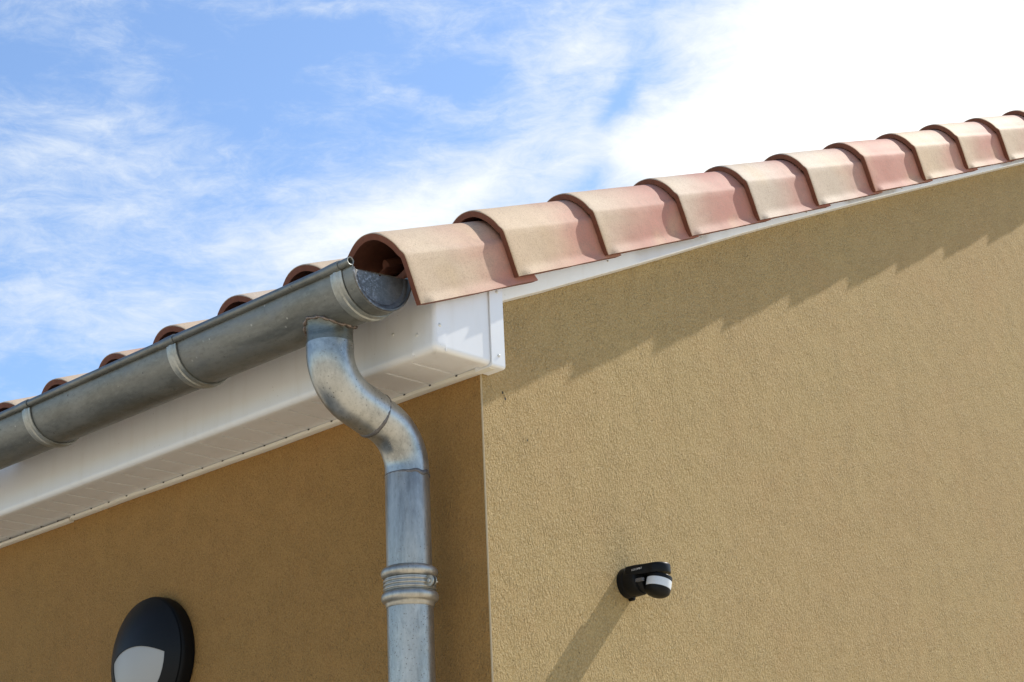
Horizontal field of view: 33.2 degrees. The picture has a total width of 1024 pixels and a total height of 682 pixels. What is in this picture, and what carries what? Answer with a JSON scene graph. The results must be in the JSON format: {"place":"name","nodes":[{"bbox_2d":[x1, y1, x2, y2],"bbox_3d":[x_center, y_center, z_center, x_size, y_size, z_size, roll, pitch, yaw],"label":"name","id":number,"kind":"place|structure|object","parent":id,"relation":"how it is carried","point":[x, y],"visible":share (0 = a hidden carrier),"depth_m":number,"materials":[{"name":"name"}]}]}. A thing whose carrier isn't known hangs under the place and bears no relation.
{"place":"outdoors","nodes":[
{"label":"outdoors","id":0,"kind":"place"},
{"bbox_2d":[0,0,1023,402],"label":"sky","id":1,"kind":"structure","parent":0,"point":[163,162],"materials":[{"name":"blue"}]},
{"label":"ground","id":2,"kind":"structure","parent":0,"visible":0},
{"bbox_2d":[0,158,1023,681],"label":"house","id":3,"kind":"structure","parent":2,"relation":"on","point":[788,448],"depth_m":5.10,"materials":[{"name":"beige paint"}]},
{"bbox_2d":[0,395,37,411],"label":"eave tile","id":4,"kind":"object","parent":3,"relation":"attached to","point":[4,405],"visible":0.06,"depth_m":5.38,"materials":[{"name":"ceramic"}]},
{"bbox_2d":[41,373,86,393],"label":"eave tile","id":5,"kind":"object","parent":3,"relation":"attached to","point":[53,383],"visible":0.02,"depth_m":5.21,"materials":[{"name":"ceramic"}]},
{"bbox_2d":[99,347,144,367],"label":"eave tile","id":6,"kind":"object","parent":3,"relation":"attached to","point":[110,358],"visible":0.12,"depth_m":5.00,"materials":[{"name":"ceramic"}]},
{"bbox_2d":[111,597,194,681],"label":"wall lamp","id":7,"kind":"object","parent":3,"relation":"attached to","point":[154,641],"visible":1,"depth_m":5.05,"materials":[{"name":"black plastic"}]},
{"bbox_2d":[153,319,207,343],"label":"eave tile","id":8,"kind":"object","parent":3,"relation":"attached to","point":[165,332],"visible":0.08,"depth_m":4.82,"materials":[{"name":"ceramic"}]},
{"bbox_2d":[0,256,410,469],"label":"gutter","id":9,"kind":"object","parent":3,"relation":"attached to","point":[343,298],"visible":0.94,"depth_m":4.53,"materials":[{"name":"metal"}]},
{"bbox_2d":[217,289,275,314],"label":"eave tile","id":10,"kind":"object","parent":3,"relation":"attached to","point":[231,302],"visible":0.11,"depth_m":4.64,"materials":[{"name":"ceramic"}]},
{"bbox_2d":[283,258,344,285],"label":"eave tile","id":11,"kind":"object","parent":3,"relation":"attached to","point":[298,272],"visible":0.1,"depth_m":4.45,"materials":[{"name":"ceramic"}]},
{"bbox_2d":[306,337,438,681],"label":"downpipe","id":12,"kind":"object","parent":3,"relation":"attached to","point":[349,395],"visible":1,"depth_m":4.22,"materials":[{"name":"silver metal"}]},
{"bbox_2d":[348,220,537,305],"bbox_3d":[-0.189,-0.198,4.454,0.251,0.224,0.477,-20,-3,40],"label":"verge tile","id":13,"kind":"object","parent":3,"relation":"on","point":[438,263],"visible":0.83,"depth_m":4.35,"materials":[{"name":"ceramic"}]},
{"bbox_2d":[452,200,620,277],"bbox_3d":[0.051,-0.277,4.751,0.251,0.224,0.477,-20,-3,40],"label":"verge tile","id":14,"kind":"object","parent":3,"relation":"on","point":[540,238],"visible":0.83,"depth_m":4.63,"materials":[{"name":"ceramic"}]},
{"bbox_2d":[547,184,698,255],"bbox_3d":[0.302,-0.349,5.057,0.251,0.224,0.477,-21,-3,40],"label":"verge tile","id":15,"kind":"object","parent":3,"relation":"on","point":[631,218],"visible":0.83,"depth_m":4.95,"materials":[{"name":"ceramic"}]},
{"bbox_2d":[617,561,671,600],"bbox_3d":[0.359,0.640,4.570,0.136,0.096,0.092,-20,-26,40],"label":"motion sensor","id":16,"kind":"object","parent":3,"relation":"attached to","point":[653,579],"visible":1,"depth_m":4.55,"materials":[{"name":"black plastic"}]},
{"bbox_2d":[634,171,770,236],"bbox_3d":[0.569,-0.422,5.383,0.251,0.224,0.477,-21,-3,40],"label":"verge tile","id":17,"kind":"object","parent":3,"relation":"on","point":[711,202],"visible":0.68,"depth_m":5.26,"materials":[{"name":"ceramic"}]},
{"bbox_2d":[704,159,830,220],"bbox_3d":[0.816,-0.490,5.682,0.251,0.224,0.477,-21,-3,40],"label":"verge tile","id":18,"kind":"object","parent":3,"relation":"on","point":[776,188],"visible":0.7,"depth_m":5.56,"materials":[{"name":"ceramic"}]},
{"bbox_2d":[764,148,882,205],"bbox_3d":[1.054,-0.561,5.974,0.251,0.224,0.477,-20,-3,40],"label":"verge tile","id":19,"kind":"object","parent":3,"relation":"on","point":[834,175],"visible":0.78,"depth_m":5.85,"materials":[{"name":"ceramic"}]},
{"bbox_2d":[823,138,932,191],"bbox_3d":[1.308,-0.633,6.283,0.251,0.224,0.477,-20,-3,40],"label":"verge tile","id":20,"kind":"object","parent":3,"relation":"on","point":[889,164],"visible":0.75,"depth_m":6.16,"materials":[{"name":"ceramic"}]},
{"bbox_2d":[876,129,977,180],"bbox_3d":[1.558,-0.703,6.587,0.251,0.224,0.477,-20,-3,40],"label":"verge tile","id":21,"kind":"object","parent":3,"relation":"on","point":[936,153],"visible":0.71,"depth_m":6.46,"materials":[{"name":"ceramic"}]},
{"bbox_2d":[919,122,1014,168],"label":"verge tile","id":22,"kind":"object","parent":3,"relation":"on","point":[978,144],"visible":0.69,"depth_m":6.74,"materials":[{"name":"ceramic"}]},
{"bbox_2d":[965,115,1023,160],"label":"verge tile","id":23,"kind":"object","parent":3,"relation":"on","point":[1008,130],"visible":0.56,"depth_m":6.99,"materials":[{"name":"ceramic"}]},
{"bbox_2d":[1002,110,1023,115],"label":"verge tile","id":24,"kind":"object","parent":3,"relation":"on","point":[1017,112],"visible":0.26,"depth_m":7.27,"materials":[{"name":"ceramic"}]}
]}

